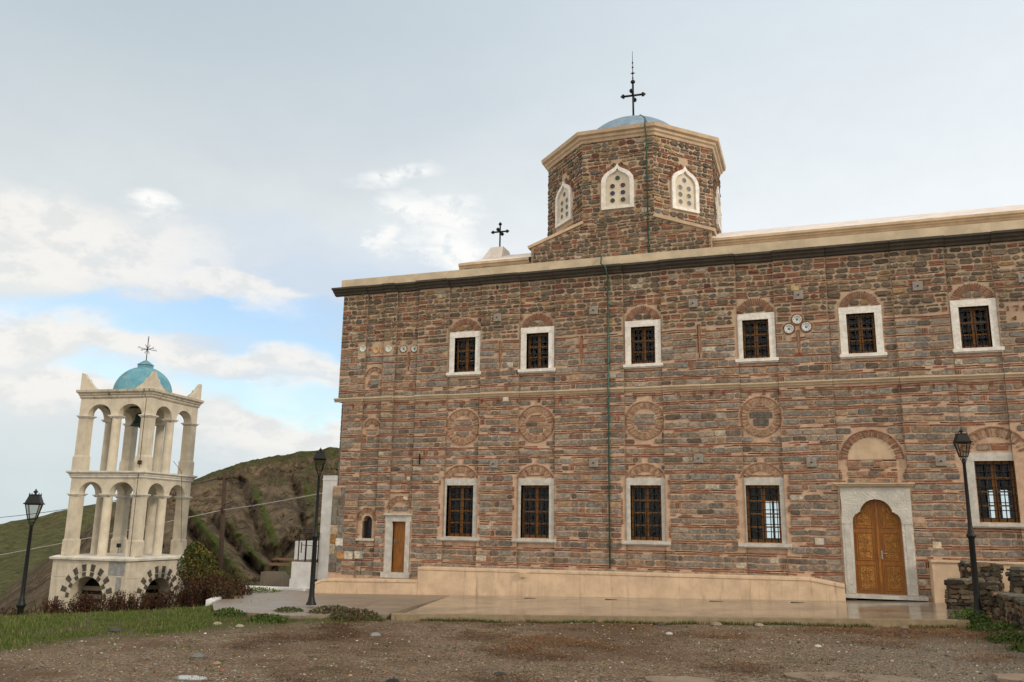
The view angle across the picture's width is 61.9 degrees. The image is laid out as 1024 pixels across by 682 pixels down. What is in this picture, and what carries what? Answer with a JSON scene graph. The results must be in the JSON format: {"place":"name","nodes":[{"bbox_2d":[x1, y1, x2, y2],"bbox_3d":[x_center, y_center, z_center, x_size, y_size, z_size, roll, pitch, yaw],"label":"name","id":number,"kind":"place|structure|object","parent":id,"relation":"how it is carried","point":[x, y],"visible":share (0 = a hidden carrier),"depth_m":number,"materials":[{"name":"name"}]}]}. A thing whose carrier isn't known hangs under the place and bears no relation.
{"place":"outdoors","nodes":[
{"label":"outdoors","id":0,"kind":"place"},
{"bbox_2d":[0,501,116,599],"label":"grassy hill","id":1,"kind":"structure","parent":0,"point":[48,529],"depth_m":246.06,"materials":[{"name":"green plant"}]},
{"bbox_2d":[48,336,203,613],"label":"bell tower","id":2,"kind":"structure","parent":0,"point":[144,398],"depth_m":33.65,"materials":[{"name":"paint"}]},
{"bbox_2d":[0,447,339,615],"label":"rocky hill","id":3,"kind":"structure","parent":0,"point":[256,542],"depth_m":143.89,"materials":[{"name":"green plant"}]},
{"bbox_2d":[0,598,355,681],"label":"grass","id":4,"kind":"structure","parent":0,"point":[185,619],"depth_m":19.43,"materials":[{"name":"green plant"}]},
{"bbox_2d":[212,589,450,618],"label":"concrete path","id":5,"kind":"structure","parent":0,"point":[387,605],"depth_m":24.24,"materials":[{"name":"grey concrete"}]},
{"bbox_2d":[206,596,221,605],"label":"white kerb","id":6,"kind":"structure","parent":5,"relation":"on","point":[209,601],"depth_m":25.11,"materials":[{"name":"white concrete"}]},
{"bbox_2d":[306,448,326,604],"bbox_3d":[-5.314,4.979,23.145,0.349,4.175,0.349,2,-12,-5],"label":"street lamp","id":7,"kind":"object","parent":5,"relation":"on","point":[319,455],"visible":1,"depth_m":23.01,"materials":[{"name":"black metal"}]},
{"bbox_2d":[0,582,1023,681],"bbox_3d":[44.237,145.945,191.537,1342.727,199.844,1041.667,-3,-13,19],"label":"ground","id":8,"kind":"structure","parent":0,"point":[569,675],"depth_m":14.41,"materials":[{"name":"brown soil"}]},
{"bbox_2d":[0,605,37,614],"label":"weed clump","id":9,"kind":"object","parent":8,"relation":"on","point":[14,611],"visible":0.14,"depth_m":28.55,"materials":[{"name":"brown plant"}]},
{"bbox_2d":[16,489,44,614],"bbox_3d":[-13.603,6.914,23.751,0.463,5.538,0.463,4,-13,-15],"label":"street lamp","id":10,"kind":"object","parent":8,"relation":"on","point":[34,499],"visible":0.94,"depth_m":24.00,"materials":[{"name":"black metal"}]},
{"bbox_2d":[33,598,76,614],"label":"weed clump","id":11,"kind":"object","parent":8,"relation":"on","point":[51,608],"visible":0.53,"depth_m":28.83,"materials":[{"name":"brown plant"}]},
{"bbox_2d":[63,590,106,613],"bbox_3d":[-14.612,9.068,29.062,1.399,1.132,1.437,-3,-13,19],"label":"weed clump","id":12,"kind":"object","parent":8,"relation":"on","point":[82,606],"visible":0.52,"depth_m":28.96,"materials":[{"name":"brown plant"}]},
{"bbox_2d":[93,590,134,611],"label":"weed clump","id":13,"kind":"object","parent":8,"relation":"on","point":[114,603],"visible":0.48,"depth_m":29.01,"materials":[{"name":"brown plant"}]},
{"bbox_2d":[108,627,121,631],"bbox_3d":[-8.425,6.155,18.146,0.275,0.150,0.299,11,-16,-39],"label":"stone","id":14,"kind":"object","parent":8,"relation":"on","point":[115,629],"visible":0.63,"depth_m":18.06,"materials":[{"name":"grey stone"}]},
{"bbox_2d":[119,591,157,611],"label":"weed clump","id":15,"kind":"object","parent":8,"relation":"on","point":[132,603],"visible":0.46,"depth_m":28.75,"materials":[{"name":"brown plant"}]},
{"bbox_2d":[142,589,182,611],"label":"weed clump","id":16,"kind":"object","parent":8,"relation":"on","point":[161,600],"visible":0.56,"depth_m":28.99,"materials":[{"name":"brown plant"}]},
{"bbox_2d":[166,563,212,607],"bbox_3d":[-11.174,8.612,29.421,1.307,1.842,1.583,-3,-13,19],"label":"weed clump","id":17,"kind":"object","parent":8,"relation":"on","point":[184,597],"visible":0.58,"depth_m":29.24,"materials":[{"name":"brown plant"}]},
{"bbox_2d":[172,675,206,679],"bbox_3d":[-4.622,4.881,12.280,0.519,0.080,0.341,-3,-13,19],"label":"flat stone","id":18,"kind":"object","parent":8,"relation":"on","point":[184,677],"visible":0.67,"depth_m":12.26,"materials":[{"name":"stone"}]},
{"bbox_2d":[190,653,204,657],"bbox_3d":[-5.256,5.270,14.266,0.227,0.120,0.222,-3,-13,19],"label":"stone","id":19,"kind":"object","parent":8,"relation":"on","point":[196,655],"visible":0.69,"depth_m":14.21,"materials":[{"name":"grey stone"}]},
{"bbox_2d":[177,571,218,606],"bbox_3d":[-10.392,8.500,28.771,1.208,1.435,1.467,0,-12,4],"label":"weed clump","id":20,"kind":"object","parent":8,"relation":"on","point":[193,601],"visible":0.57,"depth_m":28.65,"materials":[{"name":"brown plant"}]},
{"bbox_2d":[173,541,235,607],"bbox_3d":[-11.132,8.847,31.477,2.882,2.824,1.562,-3,-13,19],"label":"bush","id":21,"kind":"object","parent":8,"relation":"on","point":[197,555],"visible":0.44,"depth_m":31.59,"materials":[{"name":"green plant"}]},
{"bbox_2d":[196,568,238,602],"bbox_3d":[-9.697,8.282,28.512,1.514,1.365,1.368,-3,-13,19],"label":"weed clump","id":22,"kind":"object","parent":8,"relation":"on","point":[216,581],"visible":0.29,"depth_m":28.43,"materials":[{"name":"brown plant"}]},
{"bbox_2d":[208,578,242,598],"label":"weed clump","id":23,"kind":"object","parent":8,"relation":"on","point":[227,592],"visible":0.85,"depth_m":26.07,"materials":[{"name":"brown plant"}]},
{"bbox_2d":[204,607,246,617],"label":"shrub","id":24,"kind":"object","parent":8,"relation":"on","point":[226,611],"visible":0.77,"depth_m":21.20,"materials":[{"name":"green plant"}]},
{"bbox_2d":[217,472,236,570],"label":"utility pole","id":25,"kind":"object","parent":8,"relation":"on","point":[224,478],"visible":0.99,"depth_m":52.67,"materials":[{"name":"brown wood"}]},
{"bbox_2d":[0,510,220,554],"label":"cable","id":26,"kind":"object","parent":25,"relation":"attached to","point":[109,533],"visible":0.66,"depth_m":55.42,"materials":[{"name":"grey metal"}]},
{"bbox_2d":[0,478,220,517],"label":"cable","id":27,"kind":"object","parent":25,"relation":"attached to","point":[114,500],"visible":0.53,"depth_m":65.96,"materials":[{"name":"black metal"}]},
{"bbox_2d":[230,484,311,529],"bbox_3d":[-12.384,7.875,42.037,0.022,2.523,24.293,6,-13,-24],"label":"cable","id":28,"kind":"object","parent":25,"relation":"attached to","point":[273,518],"visible":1,"depth_m":37.83,"materials":[{"name":"black metal"}]},
{"bbox_2d":[223,493,321,509],"bbox_3d":[-12.130,7.931,41.849,0.051,0.533,25.180,7,-14,-26],"label":"cable","id":29,"kind":"object","parent":25,"relation":"attached to","point":[275,501],"visible":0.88,"depth_m":39.17,"materials":[{"name":"grey metal"}]},
{"bbox_2d":[235,479,321,506],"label":"cable","id":30,"kind":"object","parent":25,"relation":"attached to","point":[277,496],"visible":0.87,"depth_m":40.04,"materials":[{"name":"black metal"}]},
{"bbox_2d":[211,573,256,595],"bbox_3d":[-8.978,8.053,27.717,1.350,0.966,1.292,9,-15,-34],"label":"weed clump","id":31,"kind":"object","parent":8,"relation":"on","point":[247,590],"visible":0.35,"depth_m":27.72,"materials":[{"name":"brown plant"}]},
{"bbox_2d":[245,587,281,592],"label":"shrub","id":32,"kind":"object","parent":8,"relation":"on","point":[264,589],"visible":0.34,"depth_m":28.89,"materials":[{"name":"green plant"}]},
{"bbox_2d":[238,613,295,623],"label":"shrub","id":33,"kind":"object","parent":8,"relation":"on","point":[271,617],"visible":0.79,"depth_m":19.87,"materials":[{"name":"green plant"}]},
{"bbox_2d":[259,571,290,586],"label":"concrete wall","id":34,"kind":"structure","parent":8,"relation":"on","point":[275,578],"depth_m":31.59,"materials":[{"name":"grey concrete"}]},
{"bbox_2d":[246,585,309,590],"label":"white kerb","id":35,"kind":"structure","parent":8,"relation":"on","point":[288,588],"depth_m":30.21,"materials":[{"name":"white concrete"}]},
{"bbox_2d":[269,558,293,577],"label":"timber beams","id":36,"kind":"structure","parent":8,"relation":"on","point":[276,564],"depth_m":33.68,"materials":[{"name":"brown wood"}]},
{"bbox_2d":[272,606,306,612],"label":"shrub","id":37,"kind":"object","parent":8,"relation":"on","point":[285,608],"visible":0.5,"depth_m":21.47,"materials":[{"name":"green plant"}]},
{"bbox_2d":[289,475,337,587],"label":"white outbuilding","id":38,"kind":"structure","parent":8,"relation":"on","point":[300,570],"depth_m":30.14,"materials":[{"name":"paint"}]},
{"bbox_2d":[236,481,319,514],"bbox_3d":[-11.893,7.482,41.839,0.026,2.226,24.646,7,-13,-25],"label":"cable","id":39,"kind":"object","parent":38,"relation":"attached to","point":[278,504],"visible":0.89,"depth_m":38.70,"materials":[{"name":"black metal"}]},
{"bbox_2d":[296,605,376,618],"bbox_3d":[-4.347,6.770,20.951,2.253,0.585,1.607,-13,-19,49],"label":"shrub","id":40,"kind":"object","parent":8,"relation":"on","point":[322,610],"visible":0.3,"depth_m":20.96,"materials":[{"name":"green plant"}]},
{"bbox_2d":[316,607,400,622],"bbox_3d":[-3.671,6.620,20.307,2.353,0.560,1.128,-3,-13,19],"label":"shrub","id":41,"kind":"object","parent":8,"relation":"on","point":[365,611],"visible":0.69,"depth_m":20.15,"materials":[{"name":"green plant"}]},
{"bbox_2d":[370,632,380,635],"bbox_3d":[-2.772,5.980,17.352,0.236,0.120,0.228,6,-13,-21],"label":"stone","id":42,"kind":"object","parent":8,"relation":"on","point":[375,634],"visible":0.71,"depth_m":17.29,"materials":[{"name":"white stone"}]},
{"bbox_2d":[386,678,398,681],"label":"stone","id":43,"kind":"object","parent":8,"relation":"on","point":[393,680],"visible":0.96,"depth_m":11.66,"materials":[{"name":"grey stone"}]},
{"bbox_2d":[0,622,1023,681],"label":"gravel stones","id":44,"kind":"object","parent":8,"relation":"on","point":[474,651],"visible":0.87,"depth_m":14.34,"materials":[{"name":"brown gravel"}]},
{"bbox_2d":[12,617,1021,681],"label":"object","id":45,"kind":"object","parent":8,"relation":"on","point":[685,623],"visible":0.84,"depth_m":17.98,"materials":[{"name":"brown soil"}]},
{"bbox_2d":[220,617,1023,681],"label":"dead groundcover","id":46,"kind":"object","parent":8,"relation":"on","point":[580,656],"visible":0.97,"depth_m":15.79,"materials":[{"name":"brown plant"}]},
{"bbox_2d":[315,51,1023,602],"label":"church","id":47,"kind":"structure","parent":8,"relation":"on","point":[637,373],"depth_m":26.12,"materials":[{"name":"stone"}]},
{"bbox_2d":[367,516,371,537],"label":"slit window","id":48,"kind":"structure","parent":47,"relation":"in","point":[369,522],"depth_m":28.92,"materials":[{"name":"black glass"}]},
{"bbox_2d":[380,513,411,578],"bbox_3d":[-3.707,6.761,28.241,1.040,2.060,0.620,-3,-13,19],"label":"side door","id":49,"kind":"structure","parent":47,"relation":"in","point":[401,540],"depth_m":28.09,"materials":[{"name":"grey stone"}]},
{"bbox_2d":[437,478,478,541],"bbox_3d":[-1.666,5.480,27.729,1.440,1.990,0.440,-3,-13,19],"label":"window","id":50,"kind":"structure","parent":47,"relation":"in","point":[472,537],"depth_m":27.72,"materials":[{"name":"grey stone"}]},
{"bbox_2d":[446,331,480,376],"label":"window","id":51,"kind":"structure","parent":47,"relation":"in","point":[467,371],"depth_m":28.78,"materials":[{"name":"white stone"}]},
{"bbox_2d":[512,478,556,542],"bbox_3d":[0.751,5.338,26.896,1.440,1.990,0.440,-3,-13,19],"label":"window","id":52,"kind":"structure","parent":47,"relation":"in","point":[521,481],"depth_m":26.87,"materials":[{"name":"grey stone"}]},
{"bbox_2d":[518,326,555,373],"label":"window","id":53,"kind":"structure","parent":47,"relation":"in","point":[546,368],"depth_m":27.94,"materials":[{"name":"white stone"}]},
{"bbox_2d":[623,319,662,368],"bbox_3d":[4.141,0.118,26.835,1.240,1.530,0.440,-3,-13,19],"label":"window","id":54,"kind":"structure","parent":47,"relation":"in","point":[657,363],"depth_m":26.81,"materials":[{"name":"white stone"}]},
{"bbox_2d":[622,478,670,545],"bbox_3d":[4.064,5.143,25.754,1.470,1.990,0.440,-3,-13,19],"label":"window","id":55,"kind":"structure","parent":47,"relation":"in","point":[629,481],"depth_m":25.75,"materials":[{"name":"grey stone"}]},
{"bbox_2d":[735,312,778,363],"bbox_3d":[7.360,-0.071,25.725,1.240,1.530,0.440,-3,-13,19],"label":"window","id":56,"kind":"structure","parent":47,"relation":"in","point":[770,341],"depth_m":25.69,"materials":[{"name":"white stone"}]},
{"bbox_2d":[738,477,791,548],"bbox_3d":[7.274,4.954,24.649,1.470,1.990,0.440,-3,-13,19],"label":"window","id":57,"kind":"structure","parent":47,"relation":"in","point":[769,481],"depth_m":24.62,"materials":[{"name":"grey stone"}]},
{"bbox_2d":[838,305,886,358],"bbox_3d":[10.135,-0.234,24.769,1.260,1.530,0.440,-3,-13,19],"label":"window","id":58,"kind":"structure","parent":47,"relation":"in","point":[877,327],"depth_m":24.74,"materials":[{"name":"white stone"}]},
{"bbox_2d":[853,500,906,594],"bbox_3d":[10.079,5.637,23.496,1.260,2.553,0.081,-3,-13,19],"label":"main door","id":59,"kind":"structure","parent":47,"relation":"in","point":[877,533],"depth_m":23.49,"materials":[{"name":"brown wood"}]},
{"bbox_2d":[949,298,1004,353],"bbox_3d":[12.911,-0.398,23.813,1.270,1.530,0.440,-3,-13,19],"label":"window","id":60,"kind":"structure","parent":47,"relation":"in","point":[959,348],"depth_m":23.78,"materials":[{"name":"white stone"}]},
{"bbox_2d":[964,452,1023,527],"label":"window","id":61,"kind":"structure","parent":47,"relation":"in","point":[1006,458],"depth_m":22.86,"materials":[{"name":"grey stone"}]},
{"bbox_2d":[644,676,714,681],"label":"concrete patch","id":62,"kind":"object","parent":8,"relation":"on","point":[672,679],"visible":0.95,"depth_m":11.80,"materials":[{"name":"beige concrete"}]},
{"bbox_2d":[711,622,721,625],"bbox_3d":[4.477,6.204,18.669,0.248,0.130,0.259,-3,-13,19],"label":"stone","id":63,"kind":"object","parent":8,"relation":"on","point":[715,623],"visible":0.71,"depth_m":18.60,"materials":[{"name":"beige stone"}]},
{"bbox_2d":[783,672,929,681],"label":"concrete patch","id":64,"kind":"object","parent":8,"relation":"on","point":[831,675],"visible":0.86,"depth_m":11.80,"materials":[{"name":"beige concrete"}]},
{"bbox_2d":[952,428,982,618],"bbox_3d":[10.379,4.095,19.357,0.354,4.239,0.354,-1,-12,11],"label":"street lamp","id":65,"kind":"object","parent":8,"relation":"on","point":[961,438],"visible":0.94,"depth_m":19.29,"materials":[{"name":"black metal"}]},
{"bbox_2d":[944,578,1004,614],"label":"stone wall","id":66,"kind":"structure","parent":8,"relation":"on","point":[959,593],"depth_m":20.16,"materials":[{"name":"stone"}]},
{"bbox_2d":[949,608,1003,626],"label":"shrub","id":67,"kind":"object","parent":8,"relation":"on","point":[972,618],"visible":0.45,"depth_m":18.02,"materials":[{"name":"green plant"}]},
{"bbox_2d":[958,560,1003,582],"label":"stone wall","id":68,"kind":"structure","parent":8,"relation":"on","point":[990,571],"depth_m":20.69,"materials":[{"name":"stone"}]},
{"bbox_2d":[954,619,1023,633],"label":"shrub","id":69,"kind":"object","parent":8,"relation":"on","point":[992,626],"visible":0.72,"depth_m":17.07,"materials":[{"name":"green plant"}]},
{"bbox_2d":[959,631,1023,644],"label":"shrub","id":70,"kind":"object","parent":8,"relation":"on","point":[1005,637],"visible":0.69,"depth_m":15.59,"materials":[{"name":"green plant"}]},
{"bbox_2d":[970,639,1023,652],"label":"shrub","id":71,"kind":"object","parent":8,"relation":"on","point":[1016,647],"visible":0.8,"depth_m":14.41,"materials":[{"name":"green plant"}]},
{"bbox_2d":[987,591,1023,629],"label":"stone wall","id":72,"kind":"structure","parent":8,"relation":"on","point":[1006,607],"depth_m":17.92,"materials":[{"name":"stone"}]},
{"bbox_2d":[991,673,1023,681],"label":"concrete patch","id":73,"kind":"object","parent":8,"relation":"on","point":[1009,677],"visible":0.94,"depth_m":11.65,"materials":[{"name":"beige concrete"}]},
{"bbox_2d":[1005,566,1023,592],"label":"stone wall","id":74,"kind":"structure","parent":8,"relation":"on","point":[1015,575],"depth_m":18.70,"materials":[{"name":"stone"}]},
{"bbox_2d":[0,0,1023,537],"label":"sky","id":75,"kind":"structure","parent":0,"point":[199,179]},
{"bbox_2d":[404,595,973,619],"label":"paved terrace","id":76,"kind":"structure","parent":0,"point":[600,606],"depth_m":21.33,"materials":[{"name":"stone"}]},
{"bbox_2d":[391,613,969,627],"bbox_3d":[3.350,6.309,19.299,12.912,0.493,0.545,-2,-12,12],"label":"terrace edge","id":77,"kind":"object","parent":76,"relation":"attached to","point":[803,621],"visible":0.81,"depth_m":19.03,"materials":[{"name":"concrete"}]}
]}

